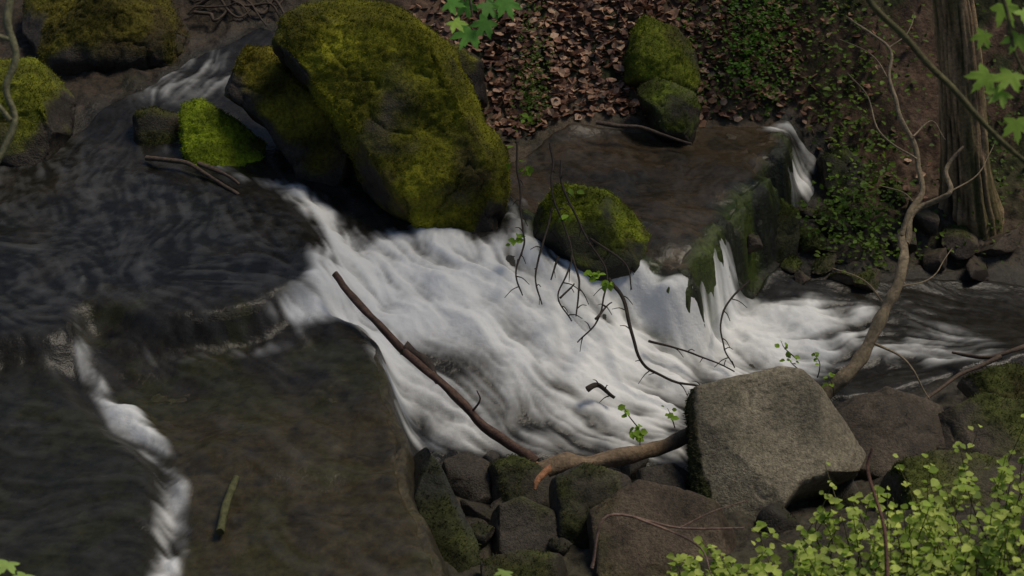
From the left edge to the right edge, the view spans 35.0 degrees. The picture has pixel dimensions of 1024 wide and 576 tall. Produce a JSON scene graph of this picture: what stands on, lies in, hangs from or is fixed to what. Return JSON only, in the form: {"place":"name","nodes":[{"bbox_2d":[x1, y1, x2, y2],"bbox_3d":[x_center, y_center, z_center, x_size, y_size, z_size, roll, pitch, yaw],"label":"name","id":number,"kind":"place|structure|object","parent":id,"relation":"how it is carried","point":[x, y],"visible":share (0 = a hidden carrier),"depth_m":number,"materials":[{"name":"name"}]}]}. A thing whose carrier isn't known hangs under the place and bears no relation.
{"place":"outdoors","nodes":[
{"label":"outdoors","id":0,"kind":"place"},
{"bbox_2d":[442,0,522,49],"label":"maple bough","id":1,"kind":"object","parent":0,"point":[466,34],"visible":1,"depth_m":7.00,"materials":[{"name":"green plant"}]},
{"bbox_2d":[0,28,1023,575],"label":"stream water","id":2,"kind":"structure","parent":0,"point":[122,256],"depth_m":9.84,"materials":[{"name":"white liquid"}]},
{"bbox_2d":[216,475,238,534],"bbox_3d":[-1.409,1.071,8.030,0.049,0.057,0.414,1,30,2],"label":"stick","id":3,"kind":"object","parent":2,"relation":"on","point":[225,509],"visible":1,"depth_m":7.99,"materials":[{"name":"wood"}]},
{"bbox_2d":[0,0,1023,575],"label":"ground","id":4,"kind":"structure","parent":0,"point":[758,208],"depth_m":12.40,"materials":[{"name":"brown soil"}]},
{"bbox_2d":[0,0,18,162],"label":"mossy twig","id":5,"kind":"object","parent":4,"relation":"on","point":[9,36],"visible":1,"depth_m":5.99,"materials":[{"name":"brown wood"}]},
{"bbox_2d":[0,55,75,166],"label":"mossy boulder","id":6,"kind":"object","parent":4,"relation":"on","point":[43,99],"visible":0.84,"depth_m":11.10,"materials":[{"name":"green plant"}]},
{"bbox_2d":[22,0,194,74],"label":"mossy boulder","id":7,"kind":"object","parent":4,"relation":"on","point":[70,37],"visible":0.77,"depth_m":12.21,"materials":[{"name":"green plant"}]},
{"bbox_2d":[132,105,180,145],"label":"mossy boulder","id":8,"kind":"object","parent":4,"relation":"on","point":[154,125],"visible":0.74,"depth_m":11.30,"materials":[{"name":"grey stone"}]},
{"bbox_2d":[178,96,267,166],"bbox_3d":[-2.008,-0.995,11.268,0.623,0.635,0.658,0,30,0],"label":"mossy boulder","id":9,"kind":"object","parent":4,"relation":"on","point":[211,134],"visible":0.83,"depth_m":11.13,"materials":[{"name":"green plant"}]},
{"bbox_2d":[186,0,284,26],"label":"tree roots","id":10,"kind":"object","parent":4,"relation":"on","point":[201,3],"visible":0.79,"depth_m":12.72,"materials":[{"name":"brown plant"}]},
{"bbox_2d":[0,559,512,575],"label":"sapling","id":11,"kind":"object","parent":4,"relation":"on","point":[6,564],"visible":1,"depth_m":5.99,"materials":[{"name":"green plant"}]},
{"bbox_2d":[224,43,354,185],"bbox_3d":[-1.512,-1.154,11.296,1.134,1.091,0.674,16,34,26],"label":"mossy boulder","id":12,"kind":"object","parent":4,"relation":"on","point":[267,89],"visible":0.63,"depth_m":11.01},
{"bbox_2d":[270,0,512,231],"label":"mossy boulder","id":13,"kind":"object","parent":4,"relation":"on","point":[390,86],"visible":0.94,"depth_m":10.60,"materials":[{"name":"green plant"}]},
{"bbox_2d":[145,113,1023,444],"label":"hanging twigs","id":14,"kind":"object","parent":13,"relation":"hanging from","point":[611,285],"visible":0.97,"depth_m":10.26,"materials":[{"name":"brown wood"}]},
{"bbox_2d":[413,447,480,571],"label":"rock","id":15,"kind":"structure","parent":4,"relation":"on","point":[433,483],"depth_m":8.39,"materials":[{"name":"grey stone"}]},
{"bbox_2d":[416,452,480,571],"bbox_3d":[-0.314,1.255,8.372,0.320,0.527,0.721,-7,31,-12],"label":"moss","id":16,"kind":"object","parent":15,"relation":"on","point":[453,528],"visible":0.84,"depth_m":8.36,"materials":[{"name":"green plant"}]},
{"bbox_2d":[442,452,491,504],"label":"rock","id":17,"kind":"structure","parent":4,"relation":"on","point":[468,476],"depth_m":9.00,"materials":[{"name":"grey stone"}]},
{"bbox_2d":[451,44,487,109],"bbox_3d":[-0.391,-1.563,12.134,0.419,0.548,0.464,0,30,0],"label":"dark boulder","id":18,"kind":"object","parent":4,"relation":"on","point":[473,65],"visible":0.4,"depth_m":11.99,"materials":[{"name":"grey stone"}]},
{"bbox_2d":[488,455,550,507],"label":"rock","id":19,"kind":"structure","parent":4,"relation":"on","point":[539,494],"depth_m":8.92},
{"bbox_2d":[332,271,538,461],"bbox_3d":[-0.485,0.468,9.335,1.575,0.690,0.141,23,37,34],"label":"fallen branch","id":20,"kind":"object","parent":19,"relation":"on","point":[422,363],"visible":0.99,"depth_m":9.29,"materials":[{"name":"brown wood"}]},
{"bbox_2d":[487,453,532,499],"bbox_3d":[0.026,1.010,9.004,0.309,0.210,0.335,-14,33,-22],"label":"moss","id":21,"kind":"object","parent":19,"relation":"on","point":[512,463],"visible":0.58,"depth_m":8.94,"materials":[{"name":"green plant"}]},
{"bbox_2d":[490,496,557,554],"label":"rock","id":22,"kind":"structure","parent":4,"relation":"on","point":[520,522],"depth_m":8.50,"materials":[{"name":"grey stone"}]},
{"bbox_2d":[480,549,567,575],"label":"stone slab","id":23,"kind":"structure","parent":4,"relation":"on","point":[556,563],"depth_m":8.12,"materials":[{"name":"grey stone"}]},
{"bbox_2d":[479,547,552,575],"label":"moss","id":24,"kind":"object","parent":23,"relation":"on","point":[518,559],"visible":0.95,"depth_m":8.14,"materials":[{"name":"green plant"}]},
{"bbox_2d":[549,462,631,548],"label":"rock","id":25,"kind":"structure","parent":4,"relation":"on","point":[597,489],"depth_m":8.55,"materials":[{"name":"grey stone"}]},
{"bbox_2d":[556,461,617,547],"bbox_3d":[0.415,1.191,8.547,0.382,0.413,0.508,0,30,0],"label":"moss","id":26,"kind":"object","parent":25,"relation":"on","point":[582,501],"visible":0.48,"depth_m":8.53,"materials":[{"name":"green plant"}]},
{"bbox_2d":[533,181,650,280],"bbox_3d":[0.531,-0.348,10.767,0.805,0.734,0.778,0,30,0],"label":"mossy boulder","id":27,"kind":"object","parent":4,"relation":"on","point":[608,219],"visible":0.88,"depth_m":10.50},
{"bbox_2d":[534,428,687,488],"bbox_3d":[0.731,0.945,9.277,1.481,0.305,0.224,-17,34,-26],"label":"broken log","id":28,"kind":"object","parent":4,"relation":"on","point":[565,461],"visible":0.82,"depth_m":9.07,"materials":[{"name":"brown wood"}]},
{"bbox_2d":[440,450,866,555],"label":"rubble stones","id":29,"kind":"object","parent":4,"relation":"on","point":[779,518],"visible":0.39,"depth_m":8.65,"materials":[{"name":"grey stone"}]},
{"bbox_2d":[587,479,735,575],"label":"rock","id":30,"kind":"structure","parent":4,"relation":"on","point":[632,546],"depth_m":8.30,"materials":[{"name":"grey stone"}]},
{"bbox_2d":[622,14,700,91],"bbox_3d":[1.151,-1.766,12.466,0.637,0.612,0.593,0,30,0],"label":"mossy boulder","id":31,"kind":"object","parent":4,"relation":"on","point":[657,48],"visible":0.92,"depth_m":12.32,"materials":[{"name":"green plant"}]},
{"bbox_2d":[636,463,689,489],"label":"stone slab","id":32,"kind":"structure","parent":4,"relation":"on","point":[672,474],"depth_m":9.03,"materials":[{"name":"grey stone"}]},
{"bbox_2d":[407,0,930,221],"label":"leaf litter","id":33,"kind":"object","parent":4,"relation":"on","point":[562,89],"visible":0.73,"depth_m":12.52,"materials":[{"name":"brown plant"}]},
{"bbox_2d":[636,76,701,142],"bbox_3d":[1.183,-1.312,12.140,0.510,0.493,0.497,0,30,0],"label":"mossy boulder","id":34,"kind":"object","parent":4,"relation":"on","point":[670,108],"visible":0.98,"depth_m":12.02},
{"bbox_2d":[504,0,1023,273],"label":"undergrowth","id":35,"kind":"object","parent":4,"relation":"on","point":[836,236],"visible":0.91,"depth_m":12.39,"materials":[{"name":"green plant"}]},
{"bbox_2d":[683,366,865,518],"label":"grey stone block","id":36,"kind":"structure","parent":4,"relation":"on","point":[762,439],"depth_m":8.93,"materials":[{"name":"grey stone"}]},
{"bbox_2d":[775,198,801,262],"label":"streamside rock","id":37,"kind":"object","parent":4,"relation":"on","point":[787,238],"visible":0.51,"depth_m":11.67,"materials":[{"name":"grey stone"}]},
{"bbox_2d":[590,414,1023,575],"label":"green shrub","id":38,"kind":"object","parent":4,"relation":"on","point":[995,549],"visible":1,"depth_m":7.28,"materials":[{"name":"green plant"}]},
{"bbox_2d":[816,145,865,204],"bbox_3d":[2.509,-0.835,12.351,0.362,0.494,0.472,0,30,0],"label":"streamside rock","id":39,"kind":"object","parent":4,"relation":"on","point":[842,165],"visible":0.71,"depth_m":12.23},
{"bbox_2d":[747,179,1020,291],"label":"streamside stones","id":40,"kind":"object","parent":4,"relation":"on","point":[926,221],"visible":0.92,"depth_m":11.81,"materials":[{"name":"grey stone"}]},
{"bbox_2d":[835,386,944,479],"bbox_3d":[2.225,0.929,9.513,0.668,0.538,0.671,0,30,0],"label":"boulder","id":41,"kind":"object","parent":4,"relation":"on","point":[885,423],"visible":0.57,"depth_m":9.43,"materials":[{"name":"grey stone"}]},
{"bbox_2d":[822,0,993,399],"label":"bare branch","id":42,"kind":"object","parent":4,"relation":"on","point":[843,378],"visible":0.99,"depth_m":10.35,"materials":[{"name":"brown plant"}]},
{"bbox_2d":[880,449,1023,512],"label":"rock","id":43,"kind":"object","parent":4,"relation":"on","point":[947,463],"visible":0.43,"depth_m":8.76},
{"bbox_2d":[932,0,1003,239],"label":"tree","id":44,"kind":"object","parent":4,"relation":"on","point":[959,54],"visible":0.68,"depth_m":11.65,"materials":[{"name":"brown plant"}]},
{"bbox_2d":[938,390,1023,458],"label":"boulder","id":45,"kind":"object","parent":4,"relation":"on","point":[998,419],"visible":0.7,"depth_m":9.41,"materials":[{"name":"grey stone"}]},
{"bbox_2d":[957,361,1023,399],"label":"boulder","id":46,"kind":"object","parent":4,"relation":"on","point":[1006,380],"visible":0.61,"depth_m":10.02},
{"bbox_2d":[865,0,1023,162],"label":"branch","id":47,"kind":"object","parent":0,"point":[1005,76],"visible":1,"depth_m":5.60,"materials":[{"name":"green plant"}]}
]}

